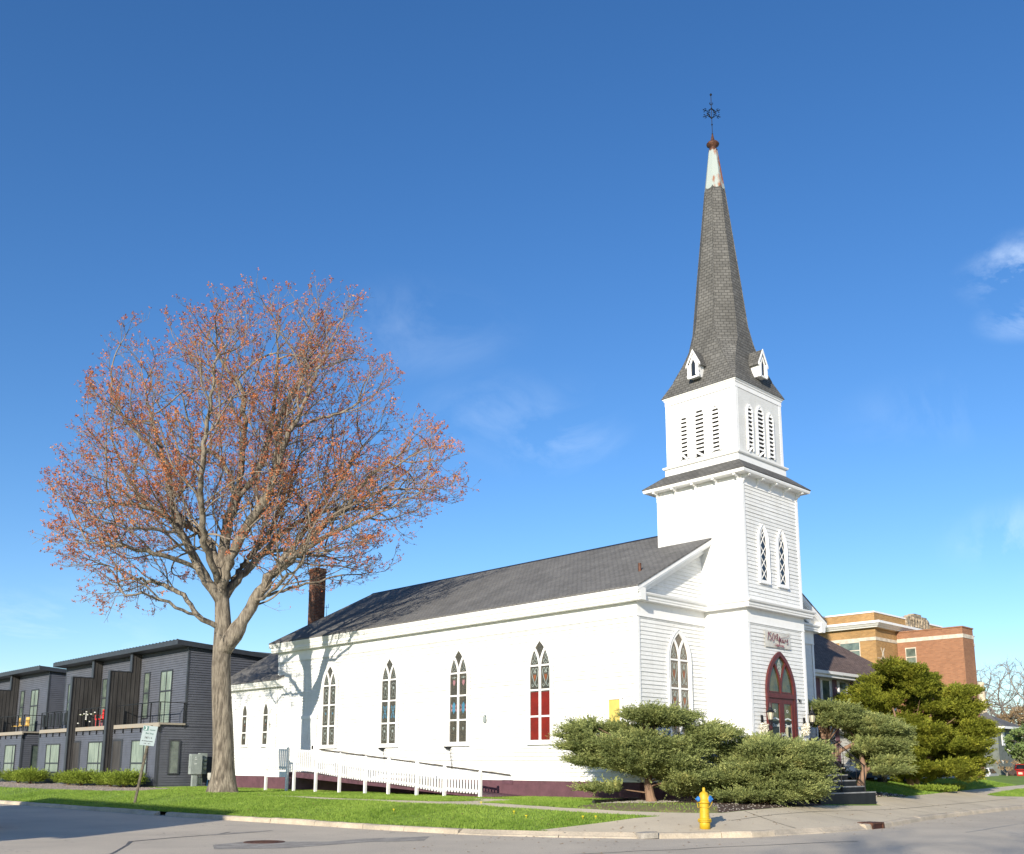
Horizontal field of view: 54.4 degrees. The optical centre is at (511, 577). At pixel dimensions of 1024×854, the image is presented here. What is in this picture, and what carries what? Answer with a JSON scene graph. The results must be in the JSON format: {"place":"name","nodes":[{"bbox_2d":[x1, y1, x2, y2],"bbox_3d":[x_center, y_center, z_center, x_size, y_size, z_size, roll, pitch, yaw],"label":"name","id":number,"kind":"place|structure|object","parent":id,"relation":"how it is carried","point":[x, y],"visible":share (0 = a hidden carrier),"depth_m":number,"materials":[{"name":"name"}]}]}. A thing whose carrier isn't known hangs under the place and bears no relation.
{"place":"outdoors","nodes":[
{"label":"outdoors","id":0,"kind":"place"},
{"bbox_2d":[0,804,1023,853],"bbox_3d":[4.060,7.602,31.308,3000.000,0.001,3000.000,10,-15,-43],"label":"road","id":1,"kind":"structure","parent":0,"point":[34,830],"depth_m":22.40,"materials":[{"name":"grey asphalt"}]},
{"bbox_2d":[110,832,227,853],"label":"tar seam","id":2,"kind":"object","parent":1,"relation":"on","point":[128,842],"visible":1,"depth_m":21.57,"materials":[{"name":"black asphalt"}]},
{"bbox_2d":[209,830,271,834],"bbox_3d":[-6.660,6.277,24.461,0.352,0.001,2.013,-6,-13,31],"label":"tar seam","id":3,"kind":"object","parent":1,"relation":"on","point":[238,832],"visible":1,"depth_m":24.50,"materials":[{"name":"grey asphalt"}]},
{"bbox_2d":[243,840,284,843],"bbox_3d":[-5.354,5.720,21.515,0.880,0.012,0.880,10,-15,-43],"label":"manhole cover","id":4,"kind":"object","parent":1,"relation":"on","point":[264,841],"visible":1,"depth_m":21.55,"materials":[{"name":"metal"}]},
{"bbox_2d":[213,836,428,848],"bbox_3d":[-3.845,5.707,21.405,5.205,0.001,2.052,5,-12,-25],"label":"road patch","id":5,"kind":"object","parent":1,"relation":"on","point":[238,845],"visible":1,"depth_m":21.12,"materials":[{"name":"grey asphalt"}]},
{"bbox_2d":[0,800,1023,838],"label":"kerb","id":6,"kind":"structure","parent":1,"relation":"on","point":[681,835],"depth_m":25.55,"materials":[{"name":"concrete"}]},
{"bbox_2d":[857,821,884,828],"bbox_3d":[9.652,6.671,26.767,0.670,0.165,0.440,10,-15,-43],"label":"storm drain","id":7,"kind":"object","parent":6,"relation":"in","point":[877,825],"visible":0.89,"depth_m":26.61,"materials":[{"name":"metal"}]},
{"bbox_2d":[635,831,657,838],"bbox_3d":[3.100,5.925,22.863,0.511,0.150,0.368,2,-11,-9],"label":"broken kerbstone","id":8,"kind":"object","parent":1,"relation":"on","point":[647,835],"visible":1,"depth_m":22.70,"materials":[{"name":"white concrete"}]},
{"bbox_2d":[585,841,851,853],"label":"tar seam","id":9,"kind":"object","parent":1,"relation":"on","point":[708,847],"visible":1,"depth_m":20.31,"materials":[{"name":"black asphalt"}]},
{"bbox_2d":[0,775,1023,830],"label":"lawn","id":10,"kind":"structure","parent":0,"point":[1015,780],"depth_m":31.25,"materials":[{"name":"green plant"}]},
{"bbox_2d":[0,665,66,781],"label":"townhouse block","id":11,"kind":"structure","parent":10,"relation":"on","point":[34,693],"depth_m":66.88,"materials":[{"name":"grey brick"}]},
{"bbox_2d":[3,745,15,771],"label":"window","id":12,"kind":"structure","parent":11,"relation":"in","point":[10,750],"depth_m":65.94,"materials":[{"name":"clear glass"}]},
{"bbox_2d":[18,690,24,727],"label":"window","id":13,"kind":"structure","parent":11,"relation":"in","point":[22,697],"depth_m":69.37,"materials":[{"name":"glass"}]},
{"bbox_2d":[19,717,29,730],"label":"patio chair","id":14,"kind":"object","parent":11,"relation":"on","point":[27,722],"visible":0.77,"depth_m":66.26,"materials":[{"name":"yellow metal"}]},
{"bbox_2d":[29,745,37,769],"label":"window","id":15,"kind":"structure","parent":11,"relation":"in","point":[34,748],"depth_m":64.98,"materials":[{"name":"glass"}]},
{"bbox_2d":[28,689,39,731],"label":"window","id":16,"kind":"structure","parent":11,"relation":"in","point":[33,710],"depth_m":67.58,"materials":[{"name":"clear glass"}]},
{"bbox_2d":[0,781,169,790],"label":"gravel bed","id":17,"kind":"object","parent":10,"relation":"on","point":[69,787],"visible":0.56,"depth_m":50.33,"materials":[{"name":"gravel"}]},
{"bbox_2d":[0,767,23,782],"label":"juniper shrub","id":18,"kind":"object","parent":17,"relation":"on","point":[4,776],"visible":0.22,"depth_m":60.48,"materials":[{"name":"green plant"}]},
{"bbox_2d":[7,766,53,783],"bbox_3d":[-28.658,11.760,59.215,2.594,1.102,2.961,10,-15,-43],"label":"juniper shrub","id":19,"kind":"object","parent":17,"relation":"on","point":[28,774],"visible":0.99,"depth_m":58.74,"materials":[{"name":"green plant"}]},
{"bbox_2d":[50,770,75,784],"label":"juniper shrub","id":20,"kind":"object","parent":17,"relation":"on","point":[56,776],"visible":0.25,"depth_m":55.09,"materials":[{"name":"green plant"}]},
{"bbox_2d":[57,766,100,785],"bbox_3d":[-23.273,10.782,53.889,2.405,1.066,2.766,10,-15,-43],"label":"juniper shrub","id":21,"kind":"object","parent":17,"relation":"on","point":[80,776],"visible":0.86,"depth_m":53.29,"materials":[{"name":"green plant"}]},
{"bbox_2d":[89,768,122,786],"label":"juniper shrub","id":22,"kind":"object","parent":17,"relation":"on","point":[97,778],"visible":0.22,"depth_m":51.23,"materials":[{"name":"green plant"}]},
{"bbox_2d":[101,768,150,786],"bbox_3d":[-19.439,10.068,50.029,2.392,1.051,2.797,10,-15,-43],"label":"juniper shrub","id":23,"kind":"object","parent":17,"relation":"on","point":[125,777],"visible":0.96,"depth_m":49.47,"materials":[{"name":"green plant"}]},
{"bbox_2d":[133,725,157,802],"bbox_3d":[-13.608,6.990,36.978,0.734,2.958,0.074,1,-11,-3],"label":"bus stop sign","id":24,"kind":"object","parent":10,"relation":"on","point":[148,736],"visible":1,"depth_m":37.12,"materials":[{"name":"white metal"}]},
{"bbox_2d":[36,639,271,786],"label":"townhouse block","id":25,"kind":"structure","parent":10,"relation":"on","point":[165,688],"depth_m":54.47,"materials":[{"name":"grey wood"}]},
{"bbox_2d":[44,744,59,772],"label":"window","id":26,"kind":"structure","parent":25,"relation":"in","point":[52,752],"depth_m":60.51,"materials":[{"name":"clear glass"}]},
{"bbox_2d":[66,684,69,718],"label":"window","id":27,"kind":"structure","parent":25,"relation":"in","point":[68,693],"depth_m":63.43,"materials":[{"name":"glass"}]},
{"bbox_2d":[71,741,80,783],"bbox_3d":[-25.434,10.793,57.930,0.036,2.500,1.320,10,-15,-43],"label":"door","id":28,"kind":"structure","parent":25,"relation":"in","point":[77,744],"depth_m":57.86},
{"bbox_2d":[86,741,102,771],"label":"window","id":29,"kind":"structure","parent":25,"relation":"in","point":[94,753],"depth_m":56.00,"materials":[{"name":"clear glass"}]},
{"bbox_2d":[95,709,103,725],"bbox_3d":[-23.343,8.008,56.633,0.555,0.980,0.500,-7,-13,34],"label":"patio chair","id":30,"kind":"object","parent":25,"relation":"on","point":[102,719],"visible":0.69,"depth_m":56.60,"materials":[{"name":"red plastic"}]},
{"bbox_2d":[99,678,107,721],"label":"window","id":31,"kind":"structure","parent":25,"relation":"in","point":[104,682],"depth_m":59.48,"materials":[{"name":"glass"}]},
{"bbox_2d":[110,739,122,785],"bbox_3d":[-21.422,10.033,53.867,0.036,2.500,1.320,10,-15,-43],"label":"door","id":32,"kind":"structure","parent":25,"relation":"in","point":[117,744],"depth_m":53.89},
{"bbox_2d":[129,740,148,773],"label":"window","id":33,"kind":"structure","parent":25,"relation":"in","point":[137,751],"depth_m":52.07,"materials":[{"name":"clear glass"}]},
{"bbox_2d":[142,672,150,718],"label":"window","id":34,"kind":"structure","parent":25,"relation":"in","point":[147,675],"depth_m":55.32,"materials":[{"name":"glass"}]},
{"bbox_2d":[157,669,172,722],"bbox_3d":[-18.665,6.452,53.601,0.060,2.870,1.400,10,-15,-43],"label":"window","id":35,"kind":"structure","parent":25,"relation":"in","point":[166,677],"depth_m":53.59,"materials":[{"name":"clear glass"}]},
{"bbox_2d":[167,740,180,773],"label":"window","id":36,"kind":"structure","parent":25,"relation":"in","point":[174,745],"depth_m":51.03,"materials":[{"name":"glass"}]},
{"bbox_2d":[188,753,206,786],"bbox_3d":[-16.236,10.054,51.335,1.050,1.940,0.510,10,-15,-43],"label":"meter cabinet","id":37,"kind":"object","parent":10,"relation":"on","point":[197,763],"visible":0.99,"depth_m":51.15,"materials":[{"name":"grey metal"}]},
{"bbox_2d":[28,267,480,792],"bbox_3d":[-10.439,-2.270,41.611,18.194,22.362,12.730,2,-11,-10],"label":"maple tree","id":38,"kind":"object","parent":10,"relation":"on","point":[228,634],"visible":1,"depth_m":40.69,"materials":[{"name":"brown plant"}]},
{"bbox_2d":[264,746,520,796],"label":"wheelchair ramp","id":39,"kind":"structure","parent":10,"relation":"on","point":[326,773],"depth_m":39.33,"materials":[{"name":"white paint"}]},
{"bbox_2d":[231,93,826,799],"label":"church","id":40,"kind":"structure","parent":10,"relation":"on","point":[501,669],"depth_m":36.64,"materials":[{"name":"white paint"}]},
{"bbox_2d":[239,702,248,747],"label":"window","id":41,"kind":"structure","parent":40,"relation":"in","point":[244,719],"depth_m":49.55,"materials":[{"name":"white paint"}]},
{"bbox_2d":[259,700,269,746],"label":"window","id":42,"kind":"structure","parent":40,"relation":"in","point":[265,713],"depth_m":48.15,"materials":[{"name":"white paint"}]},
{"bbox_2d":[300,715,317,767],"bbox_3d":[-9.273,7.521,45.236,0.080,2.440,1.280,10,-15,-43],"label":"side door","id":43,"kind":"structure","parent":40,"relation":"in","point":[309,723],"depth_m":45.27,"materials":[{"name":"white paint"}]},
{"bbox_2d":[318,663,337,748],"bbox_3d":[-8.169,5.717,44.426,0.085,3.809,1.286,10,-15,-43],"label":"window","id":44,"kind":"structure","parent":40,"relation":"in","point":[329,686],"depth_m":44.43,"materials":[{"name":"white paint"}]},
{"bbox_2d":[377,655,398,747],"bbox_3d":[-5.120,5.139,41.337,0.085,3.809,1.286,10,-15,-43],"label":"window","id":45,"kind":"structure","parent":40,"relation":"in","point":[388,714],"depth_m":41.34,"materials":[{"name":"white paint"}]},
{"bbox_2d":[446,646,469,745],"bbox_3d":[-2.071,4.562,38.249,0.085,3.809,1.286,10,-15,-43],"label":"window","id":46,"kind":"structure","parent":40,"relation":"in","point":[458,673],"depth_m":38.24,"materials":[{"name":"white paint"}]},
{"bbox_2d":[526,636,553,744],"bbox_3d":[0.978,3.984,35.161,0.085,3.809,1.286,10,-15,-43],"label":"window","id":47,"kind":"structure","parent":40,"relation":"in","point":[539,669],"depth_m":35.16,"materials":[{"name":"white paint"}]},
{"bbox_2d":[600,696,622,722],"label":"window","id":48,"kind":"structure","parent":40,"relation":"in","point":[608,704],"depth_m":32.74,"materials":[{"name":"white paint"}]},
{"bbox_2d":[667,629,692,737],"bbox_3d":[5.670,3.664,33.575,1.300,3.869,0.085,10,-15,-43],"label":"window","id":49,"kind":"structure","parent":40,"relation":"in","point":[679,664],"depth_m":33.68,"materials":[{"name":"white paint"}]},
{"bbox_2d":[757,524,771,584],"bbox_3d":[8.884,-0.829,35.127,0.690,2.169,0.080,10,-15,-43],"label":"window","id":50,"kind":"structure","parent":40,"relation":"in","point":[763,549],"depth_m":35.14,"materials":[{"name":"white paint"}]},
{"bbox_2d":[761,704,774,725],"bbox_3d":[8.658,4.643,33.711,0.466,0.792,0.251,-3,-11,16],"label":"wall lantern","id":51,"kind":"object","parent":40,"relation":"attached to","point":[770,713],"depth_m":33.63,"materials":[{"name":"black metal"}]},
{"bbox_2d":[759,722,768,734],"bbox_3d":[8.510,5.114,33.571,0.464,0.437,0.179,10,-15,-43],"label":"flower swag","id":52,"kind":"object","parent":51,"relation":"hanging from","point":[763,727],"visible":0.86,"depth_m":33.51,"materials":[{"name":"white plant"}]},
{"bbox_2d":[765,629,790,649],"bbox_3d":[9.377,2.195,35.025,1.700,0.610,0.075,10,-15,-43],"label":"banner","id":53,"kind":"object","parent":40,"relation":"attached to","point":[776,640],"visible":1,"depth_m":34.97,"materials":[{"name":"fabric"}]},
{"bbox_2d":[765,651,797,739],"bbox_3d":[9.389,4.592,34.582,1.900,4.035,0.122,10,-15,-43],"label":"entrance door","id":54,"kind":"structure","parent":40,"relation":"in","point":[780,689],"depth_m":34.71,"materials":[{"name":"red paint"}]},
{"bbox_2d":[776,529,789,588],"bbox_3d":[9.767,-0.668,35.969,0.690,2.169,0.080,10,-15,-43],"label":"window","id":55,"kind":"structure","parent":40,"relation":"in","point":[781,543],"depth_m":35.98,"materials":[{"name":"white paint"}]},
{"bbox_2d":[803,706,815,727],"bbox_3d":[10.639,5.004,35.599,0.466,0.792,0.251,-3,-11,16],"label":"wall lantern","id":56,"kind":"object","parent":40,"relation":"attached to","point":[812,714],"depth_m":35.52,"materials":[{"name":"black metal"}]},
{"bbox_2d":[801,723,809,735],"bbox_3d":[10.471,5.432,35.441,0.409,0.483,0.183,10,-15,-43],"label":"flower swag","id":57,"kind":"object","parent":56,"relation":"hanging from","point":[806,728],"visible":0.99,"depth_m":35.38,"materials":[{"name":"white plant"}]},
{"bbox_2d":[76,787,1006,852],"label":"fallen leaves","id":58,"kind":"object","parent":10,"relation":"on","point":[500,808],"visible":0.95,"depth_m":28.11,"materials":[{"name":"brown plant"}]},
{"bbox_2d":[577,802,717,812],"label":"bare turf","id":59,"kind":"structure","parent":10,"relation":"on","point":[662,807],"depth_m":26.50,"materials":[{"name":"brown soil"}]},
{"bbox_2d":[635,798,824,812],"bbox_3d":[6.162,6.871,30.132,6.584,0.152,4.780,10,-15,-43],"label":"mulch bed","id":60,"kind":"object","parent":10,"relation":"on","point":[727,807],"visible":0.43,"depth_m":29.02,"materials":[{"name":"brown plant"}]},
{"bbox_2d":[592,797,637,803],"bbox_3d":[3.113,6.679,29.804,0.144,0.097,3.413,-5,-12,27],"label":"bed edging","id":61,"kind":"object","parent":60,"relation":"on","point":[614,800],"visible":0.89,"depth_m":29.60,"materials":[{"name":"black stone"}]},
{"bbox_2d":[601,800,677,802],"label":"pebbles","id":62,"kind":"object","parent":60,"relation":"on","point":[637,801],"visible":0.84,"depth_m":29.56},
{"bbox_2d":[545,699,748,801],"bbox_3d":[4.067,5.311,30.136,5.055,3.202,5.378,10,-15,-43],"label":"juniper bush","id":63,"kind":"object","parent":60,"relation":"on","point":[648,752],"visible":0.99,"depth_m":29.37,"materials":[{"name":"green plant"}]},
{"bbox_2d":[694,742,730,784],"bbox_3d":[6.381,6.056,31.691,1.671,2.390,0.060,7,-13,-34],"label":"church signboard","id":64,"kind":"object","parent":60,"relation":"on","point":[709,762],"depth_m":31.66,"materials":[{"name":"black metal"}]},
{"bbox_2d":[713,803,791,811],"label":"pebbles","id":65,"kind":"object","parent":60,"relation":"on","point":[748,807],"visible":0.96,"depth_m":28.20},
{"bbox_2d":[677,730,844,806],"bbox_3d":[7.325,5.710,29.866,5.092,2.277,3.530,1,-11,-6],"label":"juniper bush","id":66,"kind":"object","parent":60,"relation":"on","point":[765,767],"visible":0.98,"depth_m":28.90,"materials":[{"name":"green plant"}]},
{"bbox_2d":[818,727,849,773],"bbox_3d":[12.287,6.890,41.227,2.572,3.663,3.273,10,-15,-43],"label":"yew bush","id":67,"kind":"object","parent":10,"relation":"on","point":[831,741],"visible":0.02,"depth_m":40.61,"materials":[{"name":"green plant"}]},
{"bbox_2d":[813,634,896,779],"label":"house","id":68,"kind":"structure","parent":10,"relation":"on","point":[838,668],"depth_m":46.61,"materials":[{"name":"white paint"}]},
{"bbox_2d":[820,680,831,728],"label":"window","id":69,"kind":"structure","parent":68,"relation":"in","point":[825,686],"depth_m":45.58,"materials":[{"name":"grey glass"}]},
{"bbox_2d":[837,682,847,729],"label":"window","id":70,"kind":"structure","parent":68,"relation":"in","point":[841,686],"depth_m":46.69,"materials":[{"name":"grey glass"}]},
{"bbox_2d":[840,759,905,782],"bbox_3d":[16.610,8.789,45.531,1.800,1.430,4.520,-9,-14,39],"label":"parked car","id":71,"kind":"object","parent":10,"relation":"on","point":[880,778],"visible":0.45,"depth_m":43.98,"materials":[{"name":"blue metal"}]},
{"bbox_2d":[869,791,908,796],"bbox_3d":[13.040,8.097,37.069,5.900,0.474,4.150,10,-15,-43],"label":"mulch bed","id":72,"kind":"object","parent":10,"relation":"on","point":[880,794],"visible":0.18,"depth_m":38.09,"materials":[{"name":"brown plant"}]},
{"bbox_2d":[808,697,919,785],"bbox_3d":[12.783,6.260,36.819,4.619,3.725,3.847,0,-11,0],"label":"juniper bush","id":73,"kind":"object","parent":72,"relation":"on","point":[882,742],"visible":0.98,"depth_m":35.91,"materials":[{"name":"green plant"}]},
{"bbox_2d":[818,611,984,776],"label":"school building","id":74,"kind":"structure","parent":10,"relation":"on","point":[948,653],"depth_m":68.21,"materials":[{"name":"brick"}]},
{"bbox_2d":[839,641,860,655],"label":"window","id":75,"kind":"structure","parent":74,"relation":"in","point":[854,647],"depth_m":68.72,"materials":[{"name":"glass"}]},
{"bbox_2d":[905,647,916,663],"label":"window","id":76,"kind":"structure","parent":74,"relation":"in","point":[911,656],"depth_m":68.88,"materials":[{"name":"glass"}]},
{"bbox_2d":[831,654,1005,785],"bbox_3d":[18.192,6.456,44.718,6.920,5.926,6.997,10,-15,-43],"label":"yew bush","id":77,"kind":"object","parent":10,"relation":"on","point":[955,747],"visible":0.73,"depth_m":43.40,"materials":[{"name":"green plant"}]},
{"bbox_2d":[909,783,945,790],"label":"daylily clump","id":78,"kind":"object","parent":10,"relation":"on","point":[929,787],"visible":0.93,"depth_m":42.07,"materials":[{"name":"green plant"}]},
{"bbox_2d":[932,785,959,791],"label":"daylily clump","id":79,"kind":"object","parent":10,"relation":"on","point":[950,788],"visible":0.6,"depth_m":42.60,"materials":[{"name":"green plant"}]},
{"bbox_2d":[932,782,967,788],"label":"daylily clump","id":80,"kind":"object","parent":10,"relation":"on","point":[962,786],"visible":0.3,"depth_m":44.42,"materials":[{"name":"green plant"}]},
{"bbox_2d":[977,682,987,713],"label":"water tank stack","id":81,"kind":"object","parent":10,"relation":"on","point":[982,697],"visible":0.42,"depth_m":95.43,"materials":[{"name":"white metal"}]},
{"bbox_2d":[985,768,998,775],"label":"parked car","id":82,"kind":"object","parent":10,"relation":"on","point":[992,772],"visible":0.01,"depth_m":72.92,"materials":[{"name":"white paint"}]},
{"bbox_2d":[976,654,1023,723],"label":"bare tree","id":83,"kind":"object","parent":10,"relation":"on","point":[1014,694],"visible":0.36,"depth_m":111.23,"materials":[{"name":"brown plant"}]},
{"bbox_2d":[980,712,1020,774],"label":"garage","id":84,"kind":"structure","parent":10,"relation":"on","point":[1000,753],"depth_m":84.54,"materials":[{"name":"grey"}]},
{"bbox_2d":[1001,732,1005,745],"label":"window","id":85,"kind":"structure","parent":84,"relation":"in","point":[1003,744],"depth_m":84.77,"materials":[{"name":"white paint"}]},
{"bbox_2d":[985,692,1017,724],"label":"bare tree","id":86,"kind":"object","parent":10,"relation":"on","point":[1001,705],"visible":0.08,"depth_m":104.48,"materials":[{"name":"brown plant"}]},
{"bbox_2d":[994,759,1018,775],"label":"flowering shrub","id":87,"kind":"object","parent":10,"relation":"on","point":[1002,769],"visible":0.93,"depth_m":74.98,"materials":[{"name":"beige plant"}]},
{"bbox_2d":[996,702,1023,746],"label":"bare tree","id":88,"kind":"object","parent":10,"relation":"on","point":[1014,713],"visible":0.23,"depth_m":96.94,"materials":[{"name":"brown plant"}]},
{"bbox_2d":[1001,721,1023,763],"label":"flowering shrub","id":89,"kind":"object","parent":10,"relation":"on","point":[1012,738],"visible":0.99,"depth_m":76.65,"materials":[{"name":"green plant"}]},
{"bbox_2d":[1007,764,1023,775],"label":"parked car","id":90,"kind":"object","parent":10,"relation":"on","point":[1017,770],"visible":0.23,"depth_m":75.50,"materials":[{"name":"red paint"}]},
{"bbox_2d":[0,0,1023,763],"label":"sky","id":91,"kind":"structure","parent":0,"point":[515,188],"materials":[{"name":"blue"}]},
{"bbox_2d":[276,785,1023,831],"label":"pavement","id":92,"kind":"structure","parent":0,"point":[808,817],"depth_m":27.26,"materials":[{"name":"concrete"}]},
{"bbox_2d":[695,787,712,828],"bbox_3d":[4.620,5.517,23.773,0.406,0.970,0.360,-5,-12,24],"label":"fire hydrant","id":93,"kind":"object","parent":92,"relation":"on","point":[704,799],"visible":1,"depth_m":23.69,"materials":[{"name":"yellow metal"}]},
{"bbox_2d":[737,808,904,819],"bbox_3d":[9.441,6.913,29.307,0.051,0.114,11.639,-10,-14,42],"label":"pavement joint","id":94,"kind":"object","parent":92,"relation":"on","point":[813,811],"visible":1,"depth_m":28.44,"materials":[{"name":"concrete"}]},
{"bbox_2d":[800,738,875,803],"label":"entrance steps","id":95,"kind":"structure","parent":92,"relation":"on","point":[850,792],"depth_m":33.13,"materials":[{"name":"grey concrete"}]}
]}

